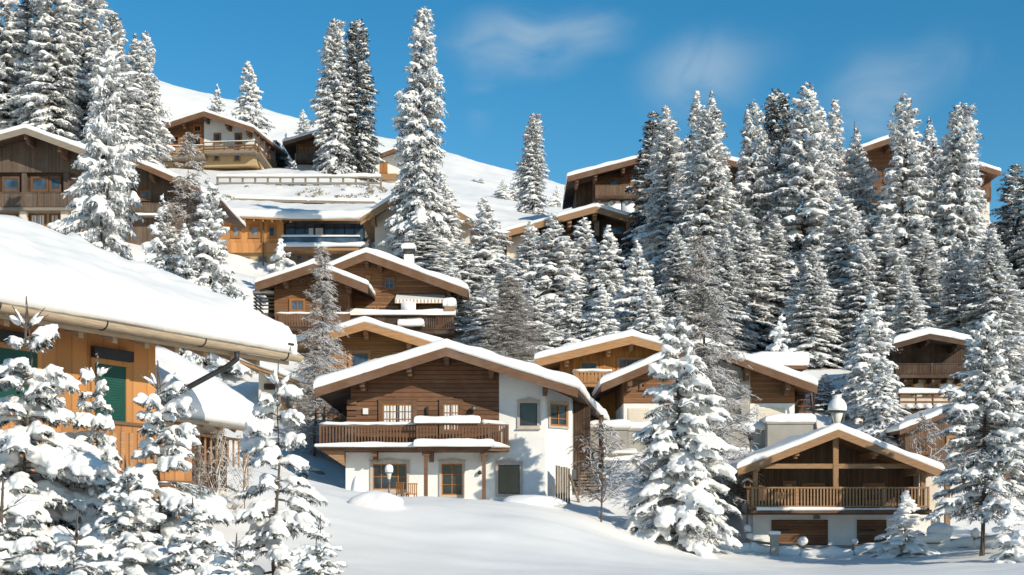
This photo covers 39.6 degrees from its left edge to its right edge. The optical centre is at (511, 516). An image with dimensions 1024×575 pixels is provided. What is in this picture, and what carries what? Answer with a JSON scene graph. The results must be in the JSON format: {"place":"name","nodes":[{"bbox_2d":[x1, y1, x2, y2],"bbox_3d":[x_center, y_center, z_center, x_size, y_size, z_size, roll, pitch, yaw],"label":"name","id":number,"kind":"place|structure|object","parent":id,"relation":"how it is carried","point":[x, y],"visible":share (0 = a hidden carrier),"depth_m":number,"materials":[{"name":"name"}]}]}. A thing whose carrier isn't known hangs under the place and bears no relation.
{"place":"outdoors","nodes":[
{"label":"outdoors","id":0,"kind":"place"},
{"bbox_2d":[0,43,1023,574],"bbox_3d":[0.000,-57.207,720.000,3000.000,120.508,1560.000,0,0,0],"label":"snowy ground","id":1,"kind":"structure","parent":0,"point":[430,535],"depth_m":62.70,"materials":[{"name":"white snow"}]},
{"bbox_2d":[0,0,32,129],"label":"spruce tree","id":2,"kind":"object","parent":1,"relation":"on","point":[11,33],"visible":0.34,"depth_m":156.61,"materials":[{"name":"white plant"}]},
{"bbox_2d":[0,476,56,574],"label":"young spruce","id":3,"kind":"object","parent":1,"relation":"on","point":[26,564],"visible":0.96,"depth_m":18.99,"materials":[{"name":"white plant"}]},
{"bbox_2d":[8,0,91,140],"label":"spruce tree","id":4,"kind":"object","parent":1,"relation":"on","point":[56,116],"visible":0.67,"depth_m":153.33,"materials":[{"name":"white plant"}]},
{"bbox_2d":[0,124,111,233],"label":"chalet","id":5,"kind":"object","parent":1,"relation":"on","point":[38,172],"visible":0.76,"depth_m":120.00,"materials":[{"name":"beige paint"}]},
{"bbox_2d":[0,296,115,574],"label":"young spruce","id":6,"kind":"object","parent":1,"relation":"on","point":[53,456],"visible":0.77,"depth_m":24.38,"materials":[{"name":"white plant"}]},
{"bbox_2d":[38,513,122,574],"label":"young spruce","id":7,"kind":"object","parent":1,"relation":"on","point":[68,540],"visible":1,"depth_m":18.56,"materials":[{"name":"white plant"}]},
{"bbox_2d":[50,0,113,139],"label":"spruce tree","id":8,"kind":"object","parent":1,"relation":"on","point":[88,33],"visible":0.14,"depth_m":158.42,"materials":[{"name":"white plant"}]},
{"bbox_2d":[46,353,122,572],"bbox_3d":[-7.503,-0.414,25.588,2.444,5.080,2.583,2,-1,10],"label":"young spruce","id":9,"kind":"object","parent":1,"relation":"on","point":[105,450],"visible":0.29,"depth_m":25.32,"materials":[{"name":"white plant"}]},
{"bbox_2d":[47,45,144,260],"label":"spruce tree","id":10,"kind":"object","parent":1,"relation":"on","point":[98,214],"visible":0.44,"depth_m":105.81,"materials":[{"name":"white plant"}]},
{"bbox_2d":[78,11,144,158],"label":"spruce tree","id":11,"kind":"object","parent":1,"relation":"on","point":[130,91],"visible":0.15,"depth_m":151.08,"materials":[{"name":"white plant"}]},
{"bbox_2d":[74,455,182,574],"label":"young spruce","id":12,"kind":"object","parent":1,"relation":"on","point":[134,552],"visible":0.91,"depth_m":20.79,"materials":[{"name":"white plant"}]},
{"bbox_2d":[112,33,164,167],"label":"spruce tree","id":13,"kind":"object","parent":1,"relation":"on","point":[141,127],"visible":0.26,"depth_m":157.67,"materials":[{"name":"white plant"}]},
{"bbox_2d":[0,215,303,551],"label":"house","id":14,"kind":"structure","parent":1,"relation":"on","point":[121,316],"depth_m":40.43,"materials":[{"name":"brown wood"}]},
{"bbox_2d":[0,329,45,397],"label":"window","id":15,"kind":"structure","parent":14,"relation":"in","point":[5,353],"depth_m":37.70,"materials":[{"name":"wood"}]},
{"bbox_2d":[89,346,133,421],"bbox_3d":[-11.520,-3.709,40.941,0.218,2.247,1.615,0,0,27],"label":"window","id":16,"kind":"structure","parent":14,"relation":"in","point":[118,376],"depth_m":41.13,"materials":[{"name":"wood"}]},
{"bbox_2d":[134,30,175,170],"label":"spruce tree","id":17,"kind":"object","parent":1,"relation":"on","point":[161,140],"visible":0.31,"depth_m":162.22,"materials":[{"name":"white plant"}]},
{"bbox_2d":[141,193,179,354],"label":"spruce tree","id":18,"kind":"object","parent":1,"relation":"on","point":[152,248],"visible":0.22,"depth_m":100.57,"materials":[{"name":"white plant"}]},
{"bbox_2d":[93,360,235,569],"bbox_3d":[-5.795,-0.121,22.997,2.561,4.803,2.827,0,0,-1],"label":"young spruce","id":19,"kind":"object","parent":1,"relation":"on","point":[169,454],"visible":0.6,"depth_m":22.77,"materials":[{"name":"white plant"}]},
{"bbox_2d":[101,155,245,257],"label":"chalet","id":20,"kind":"object","parent":1,"relation":"on","point":[155,184],"visible":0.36,"depth_m":127.00,"materials":[{"name":"brown wood"}]},
{"bbox_2d":[153,132,211,346],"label":"larch tree","id":21,"kind":"object","parent":1,"relation":"on","point":[188,145],"visible":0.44,"depth_m":101.16,"materials":[{"name":"brown plant"}]},
{"bbox_2d":[159,223,210,367],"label":"spruce tree","id":22,"kind":"object","parent":1,"relation":"on","point":[183,257],"visible":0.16,"depth_m":98.59,"materials":[{"name":"white plant"}]},
{"bbox_2d":[159,497,232,574],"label":"young spruce","id":23,"kind":"object","parent":1,"relation":"on","point":[189,556],"visible":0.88,"depth_m":20.30,"materials":[{"name":"white plant"}]},
{"bbox_2d":[155,346,263,517],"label":"chalet","id":24,"kind":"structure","parent":1,"relation":"on","point":[217,404],"depth_m":52.32,"materials":[{"name":"beige paint"}]},
{"bbox_2d":[192,433,226,487],"bbox_3d":[-11.532,-2.100,52.417,0.145,2.000,4.600,0,0,13],"label":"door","id":25,"kind":"structure","parent":24,"relation":"in","point":[201,438],"depth_m":53.03,"materials":[{"name":"brown wood"}]},
{"bbox_2d":[178,178,257,377],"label":"spruce tree","id":26,"kind":"object","parent":1,"relation":"on","point":[204,245],"visible":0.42,"depth_m":99.53,"materials":[{"name":"white plant"}]},
{"bbox_2d":[159,109,287,169],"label":"chalet","id":27,"kind":"object","parent":1,"relation":"on","point":[223,142],"visible":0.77,"depth_m":189.60,"materials":[{"name":"brown paint"}]},
{"bbox_2d":[209,533,255,574],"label":"young spruce","id":28,"kind":"object","parent":1,"relation":"on","point":[237,569],"visible":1,"depth_m":19.00,"materials":[{"name":"white plant"}]},
{"bbox_2d":[230,61,276,134],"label":"spruce tree","id":29,"kind":"object","parent":1,"relation":"on","point":[251,97],"visible":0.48,"depth_m":207.30,"materials":[{"name":"white plant"}]},
{"bbox_2d":[220,360,335,574],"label":"young spruce","id":30,"kind":"object","parent":1,"relation":"on","point":[265,519],"visible":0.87,"depth_m":25.91,"materials":[{"name":"white plant"}]},
{"bbox_2d":[217,194,379,265],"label":"hotel","id":31,"kind":"structure","parent":1,"relation":"on","point":[334,226],"depth_m":150.00,"materials":[{"name":"beige paint"}]},
{"bbox_2d":[285,224,364,241],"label":"balcony railing","id":32,"kind":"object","parent":31,"relation":"in","point":[290,229],"depth_m":150.71,"materials":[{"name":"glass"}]},
{"bbox_2d":[216,173,381,186],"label":"guard rail","id":33,"kind":"object","parent":1,"relation":"on","point":[306,176],"visible":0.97,"depth_m":175.33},
{"bbox_2d":[283,351,344,456],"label":"larch tree","id":34,"kind":"object","parent":1,"relation":"on","point":[308,407],"visible":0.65,"depth_m":84.01,"materials":[{"name":"brown plant"}]},
{"bbox_2d":[289,515,346,574],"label":"young spruce","id":35,"kind":"object","parent":1,"relation":"on","point":[312,562],"visible":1,"depth_m":19.36,"materials":[{"name":"white plant"}]},
{"bbox_2d":[294,246,353,442],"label":"larch tree","id":36,"kind":"object","parent":1,"relation":"on","point":[319,272],"visible":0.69,"depth_m":87.87,"materials":[{"name":"brown plant"}]},
{"bbox_2d":[282,129,366,169],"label":"chalet","id":37,"kind":"object","parent":1,"relation":"on","point":[301,149],"visible":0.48,"depth_m":195.29,"materials":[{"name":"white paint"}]},
{"bbox_2d":[309,18,360,179],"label":"spruce tree","id":38,"kind":"object","parent":1,"relation":"on","point":[333,48],"visible":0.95,"depth_m":186.20,"materials":[{"name":"white plant"}]},
{"bbox_2d":[239,316,442,421],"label":"chalet","id":39,"kind":"object","parent":1,"relation":"on","point":[367,339],"visible":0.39,"depth_m":90.14,"materials":[{"name":"brown wood"}]},
{"bbox_2d":[329,18,385,181],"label":"spruce tree","id":40,"kind":"object","parent":1,"relation":"on","point":[362,138],"visible":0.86,"depth_m":187.60,"materials":[{"name":"white plant"}]},
{"bbox_2d":[253,243,471,340],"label":"chalet","id":41,"kind":"object","parent":1,"relation":"on","point":[388,288],"visible":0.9,"depth_m":107.97,"materials":[{"name":"brown wood"}]},
{"bbox_2d":[377,6,456,260],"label":"spruce tree","id":42,"kind":"object","parent":1,"relation":"on","point":[413,208],"visible":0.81,"depth_m":132.11,"materials":[{"name":"white plant"}]},
{"bbox_2d":[359,192,479,253],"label":"chalet","id":43,"kind":"object","parent":1,"relation":"on","point":[374,218],"visible":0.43,"depth_m":137.00,"materials":[{"name":"beige paint"}]},
{"bbox_2d":[391,217,452,270],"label":"spruce tree","id":44,"kind":"object","parent":1,"relation":"on","point":[428,237],"visible":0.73,"depth_m":129.00,"materials":[{"name":"white plant"}]},
{"bbox_2d":[313,339,609,502],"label":"chalet","id":45,"kind":"object","parent":1,"relation":"on","point":[446,418],"visible":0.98,"depth_m":76.00,"materials":[{"name":"white paint"}]},
{"bbox_2d":[370,458,409,492],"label":"window","id":46,"kind":"structure","parent":45,"relation":"in","point":[378,476],"depth_m":75.97,"materials":[{"name":"wood"}]},
{"bbox_2d":[378,397,416,430],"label":"window","id":47,"kind":"structure","parent":45,"relation":"in","point":[397,409],"depth_m":75.95,"materials":[{"name":"brown wood"}]},
{"bbox_2d":[439,458,464,496],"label":"door","id":48,"kind":"structure","parent":45,"relation":"in","point":[451,472],"depth_m":76.00,"materials":[{"name":"wood"}]},
{"bbox_2d":[495,459,522,496],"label":"window","id":49,"kind":"structure","parent":45,"relation":"in","point":[508,473],"depth_m":75.98,"materials":[{"name":"glass"}]},
{"bbox_2d":[444,240,500,306],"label":"spruce tree","id":50,"kind":"object","parent":1,"relation":"on","point":[472,278],"visible":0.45,"depth_m":117.31,"materials":[{"name":"white plant"}]},
{"bbox_2d":[456,278,517,345],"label":"spruce tree","id":51,"kind":"object","parent":1,"relation":"on","point":[482,303],"visible":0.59,"depth_m":108.57,"materials":[{"name":"white plant"}]},
{"bbox_2d":[454,197,521,293],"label":"spruce tree","id":52,"kind":"object","parent":1,"relation":"on","point":[488,251],"visible":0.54,"depth_m":120.47,"materials":[{"name":"white plant"}]},
{"bbox_2d":[469,277,553,361],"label":"larch tree","id":53,"kind":"object","parent":1,"relation":"on","point":[511,343],"visible":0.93,"depth_m":103.55,"materials":[{"name":"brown plant"}]},
{"bbox_2d":[513,113,549,214],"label":"spruce tree","id":54,"kind":"object","parent":1,"relation":"on","point":[531,190],"visible":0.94,"depth_m":181.72,"materials":[{"name":"white plant"}]},
{"bbox_2d":[510,287,564,354],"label":"spruce tree","id":55,"kind":"object","parent":1,"relation":"on","point":[538,304],"visible":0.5,"depth_m":106.38,"materials":[{"name":"white plant"}]},
{"bbox_2d":[519,213,593,318],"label":"spruce tree","id":56,"kind":"object","parent":1,"relation":"on","point":[547,271],"visible":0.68,"depth_m":116.43,"materials":[{"name":"white plant"}]},
{"bbox_2d":[542,277,593,346],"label":"spruce tree","id":57,"kind":"object","parent":1,"relation":"on","point":[575,319],"visible":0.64,"depth_m":107.46,"materials":[{"name":"white plant"}]},
{"bbox_2d":[499,203,644,270],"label":"lodge","id":58,"kind":"structure","parent":1,"relation":"on","point":[600,216],"depth_m":145.15,"materials":[{"name":"beige paint"}]},
{"bbox_2d":[570,217,614,311],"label":"spruce tree","id":59,"kind":"object","parent":1,"relation":"on","point":[589,249],"visible":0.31,"depth_m":118.26,"materials":[{"name":"white plant"}]},
{"bbox_2d":[533,329,663,418],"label":"chalet","id":60,"kind":"object","parent":1,"relation":"on","point":[589,363],"visible":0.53,"depth_m":94.83,"materials":[{"name":"brown wood"}]},
{"bbox_2d":[580,284,620,340],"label":"spruce tree","id":61,"kind":"object","parent":1,"relation":"on","point":[604,326],"visible":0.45,"depth_m":106.65,"materials":[{"name":"white plant"}]},
{"bbox_2d":[581,225,627,325],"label":"spruce tree","id":62,"kind":"object","parent":1,"relation":"on","point":[615,276],"visible":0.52,"depth_m":116.72,"materials":[{"name":"white plant"}]},
{"bbox_2d":[564,421,654,521],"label":"bare tree","id":63,"kind":"object","parent":1,"relation":"on","point":[598,471],"visible":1,"depth_m":66.97,"materials":[{"name":"brown plant"}]},
{"bbox_2d":[603,239,658,333],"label":"spruce tree","id":64,"kind":"object","parent":1,"relation":"on","point":[625,311],"visible":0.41,"depth_m":111.46,"materials":[{"name":"white plant"}]},
{"bbox_2d":[616,111,673,283],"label":"spruce tree","id":65,"kind":"object","parent":1,"relation":"on","point":[641,183],"visible":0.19,"depth_m":140.88,"materials":[{"name":"white plant"}]},
{"bbox_2d":[626,278,675,337],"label":"spruce tree","id":66,"kind":"object","parent":1,"relation":"on","point":[647,325],"visible":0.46,"depth_m":107.58,"materials":[{"name":"white plant"}]},
{"bbox_2d":[624,105,691,302],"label":"spruce tree","id":67,"kind":"object","parent":1,"relation":"on","point":[665,172],"visible":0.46,"depth_m":131.57,"materials":[{"name":"white plant"}]},
{"bbox_2d":[562,149,786,232],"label":"chalet","id":68,"kind":"object","parent":1,"relation":"on","point":[606,183],"visible":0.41,"depth_m":163.70,"materials":[{"name":"beige paint"}]},
{"bbox_2d":[649,224,710,337],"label":"spruce tree","id":69,"kind":"object","parent":1,"relation":"on","point":[677,292],"visible":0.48,"depth_m":115.40,"materials":[{"name":"white plant"}]},
{"bbox_2d":[622,310,742,558],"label":"spruce tree","id":70,"kind":"object","parent":1,"relation":"on","point":[678,491],"visible":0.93,"depth_m":66.78,"materials":[{"name":"white plant"}]},
{"bbox_2d":[628,420,764,450],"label":"retaining wall","id":71,"kind":"structure","parent":1,"relation":"on","point":[759,439],"depth_m":85.50,"materials":[{"name":"concrete"}]},
{"bbox_2d":[655,106,742,312],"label":"spruce tree","id":72,"kind":"object","parent":1,"relation":"on","point":[705,206],"visible":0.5,"depth_m":125.14,"materials":[{"name":"white plant"}]},
{"bbox_2d":[592,338,817,429],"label":"house","id":73,"kind":"structure","parent":1,"relation":"on","point":[780,382],"depth_m":89.00,"materials":[{"name":"brown paint"}]},
{"bbox_2d":[643,235,767,511],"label":"larch tree","id":74,"kind":"object","parent":1,"relation":"on","point":[696,272],"visible":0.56,"depth_m":74.62,"materials":[{"name":"brown plant"}]},
{"bbox_2d":[692,225,763,351],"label":"spruce tree","id":75,"kind":"object","parent":1,"relation":"on","point":[736,295],"visible":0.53,"depth_m":114.43,"materials":[{"name":"white plant"}]},
{"bbox_2d":[711,204,786,351],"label":"spruce tree","id":76,"kind":"object","parent":1,"relation":"on","point":[749,253],"visible":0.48,"depth_m":116.87,"materials":[{"name":"white plant"}]},
{"bbox_2d":[728,100,788,328],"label":"spruce tree","id":77,"kind":"object","parent":1,"relation":"on","point":[752,133],"visible":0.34,"depth_m":127.93,"materials":[{"name":"white plant"}]},
{"bbox_2d":[742,214,799,348],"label":"spruce tree","id":78,"kind":"object","parent":1,"relation":"on","point":[775,230],"visible":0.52,"depth_m":117.99,"materials":[{"name":"white plant"}]},
{"bbox_2d":[750,87,805,267],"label":"spruce tree","id":79,"kind":"object","parent":1,"relation":"on","point":[774,114],"visible":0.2,"depth_m":142.82,"materials":[{"name":"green plant"}]},
{"bbox_2d":[758,82,850,309],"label":"spruce tree","id":80,"kind":"object","parent":1,"relation":"on","point":[802,225],"visible":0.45,"depth_m":125.59,"materials":[{"name":"white plant"}]},
{"bbox_2d":[781,245,849,369],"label":"spruce tree","id":81,"kind":"object","parent":1,"relation":"on","point":[811,327],"visible":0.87,"depth_m":110.16,"materials":[{"name":"white plant"}]},
{"bbox_2d":[729,423,949,545],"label":"cabin","id":82,"kind":"object","parent":1,"relation":"on","point":[836,484],"visible":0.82,"depth_m":71.32,"materials":[{"name":"white paint"}]},
{"bbox_2d":[759,413,816,446],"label":"wall","id":83,"kind":"structure","parent":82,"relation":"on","point":[779,427],"depth_m":84.50,"materials":[{"name":"concrete"}]},
{"bbox_2d":[771,520,827,544],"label":"garage door","id":84,"kind":"structure","parent":82,"relation":"in","point":[816,531],"depth_m":71.33,"materials":[{"name":"wood"}]},
{"bbox_2d":[822,99,856,205],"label":"spruce tree","id":85,"kind":"object","parent":1,"relation":"on","point":[835,128],"visible":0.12,"depth_m":137.08,"materials":[{"name":"white plant"}]},
{"bbox_2d":[810,195,873,357],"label":"spruce tree","id":86,"kind":"object","parent":1,"relation":"on","point":[849,219],"visible":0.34,"depth_m":115.93,"materials":[{"name":"white plant"}]},
{"bbox_2d":[834,127,882,301],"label":"spruce tree","id":87,"kind":"object","parent":1,"relation":"on","point":[863,182],"visible":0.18,"depth_m":128.70,"materials":[{"name":"white plant"}]},
{"bbox_2d":[826,240,895,370],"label":"spruce tree","id":88,"kind":"object","parent":1,"relation":"on","point":[853,296],"visible":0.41,"depth_m":111.28,"materials":[{"name":"white plant"}]},
{"bbox_2d":[703,528,1023,556],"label":"field fence","id":89,"kind":"object","parent":1,"relation":"on","point":[855,548],"visible":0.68,"depth_m":68.65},
{"bbox_2d":[824,287,903,424],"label":"spruce tree","id":90,"kind":"object","parent":1,"relation":"on","point":[862,361],"visible":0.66,"depth_m":92.56,"materials":[{"name":"white plant"}]},
{"bbox_2d":[856,355,910,447],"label":"spruce tree","id":91,"kind":"object","parent":1,"relation":"on","point":[875,425],"visible":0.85,"depth_m":88.55,"materials":[{"name":"white plant"}]},
{"bbox_2d":[844,214,935,346],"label":"spruce tree","id":92,"kind":"object","parent":1,"relation":"on","point":[893,267],"visible":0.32,"depth_m":111.97,"materials":[{"name":"white plant"}]},
{"bbox_2d":[865,93,945,299],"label":"spruce tree","id":93,"kind":"object","parent":1,"relation":"on","point":[895,209],"visible":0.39,"depth_m":123.86,"materials":[{"name":"white plant"}]},
{"bbox_2d":[870,490,940,558],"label":"spruce tree","id":94,"kind":"object","parent":1,"relation":"on","point":[913,545],"visible":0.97,"depth_m":65.63,"materials":[{"name":"white plant"}]},
{"bbox_2d":[882,266,935,341],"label":"spruce tree","id":95,"kind":"object","parent":1,"relation":"on","point":[914,318],"visible":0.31,"depth_m":107.71,"materials":[{"name":"white plant"}]},
{"bbox_2d":[837,121,1000,226],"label":"chalet","id":96,"kind":"object","parent":1,"relation":"on","point":[879,153],"visible":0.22,"depth_m":171.91,"materials":[{"name":"beige paint"}]},
{"bbox_2d":[872,327,972,414],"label":"chalet","id":97,"kind":"object","parent":1,"relation":"on","point":[927,361],"visible":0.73,"depth_m":94.54,"materials":[{"name":"beige paint"}]},
{"bbox_2d":[890,224,969,330],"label":"spruce tree","id":98,"kind":"object","parent":1,"relation":"on","point":[929,288],"visible":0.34,"depth_m":116.38,"materials":[{"name":"white plant"}]},
{"bbox_2d":[909,117,955,244],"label":"spruce tree","id":99,"kind":"object","parent":1,"relation":"on","point":[930,138],"visible":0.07,"depth_m":133.35,"materials":[{"name":"white plant"}]},
{"bbox_2d":[883,400,1019,478],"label":"cottage","id":100,"kind":"structure","parent":1,"relation":"on","point":[897,431],"depth_m":86.20,"materials":[{"name":"brown wood"}]},
{"bbox_2d":[924,102,990,311],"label":"spruce tree","id":101,"kind":"object","parent":1,"relation":"on","point":[965,225],"visible":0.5,"depth_m":122.86,"materials":[{"name":"white plant"}]},
{"bbox_2d":[927,238,988,369],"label":"spruce tree","id":102,"kind":"object","parent":1,"relation":"on","point":[953,295],"visible":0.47,"depth_m":111.59,"materials":[{"name":"white plant"}]},
{"bbox_2d":[920,313,1023,555],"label":"spruce tree","id":103,"kind":"object","parent":1,"relation":"on","point":[971,468],"visible":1,"depth_m":60.20,"materials":[{"name":"white plant"}]},
{"bbox_2d":[956,223,1023,378],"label":"spruce tree","id":104,"kind":"object","parent":1,"relation":"on","point":[997,304],"visible":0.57,"depth_m":109.05,"materials":[{"name":"white plant"}]},
{"bbox_2d":[987,163,1023,324],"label":"spruce tree","id":105,"kind":"object","parent":1,"relation":"on","point":[1011,191],"visible":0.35,"depth_m":132.43,"materials":[{"name":"white plant"}]},
{"bbox_2d":[988,499,1023,562],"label":"spruce tree","id":106,"kind":"object","parent":1,"relation":"on","point":[1013,544],"visible":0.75,"depth_m":57.73,"materials":[{"name":"white plant"}]},
{"bbox_2d":[0,0,1023,222],"label":"sky","id":107,"kind":"structure","parent":0,"point":[594,71],"materials":[{"name":"blue"}]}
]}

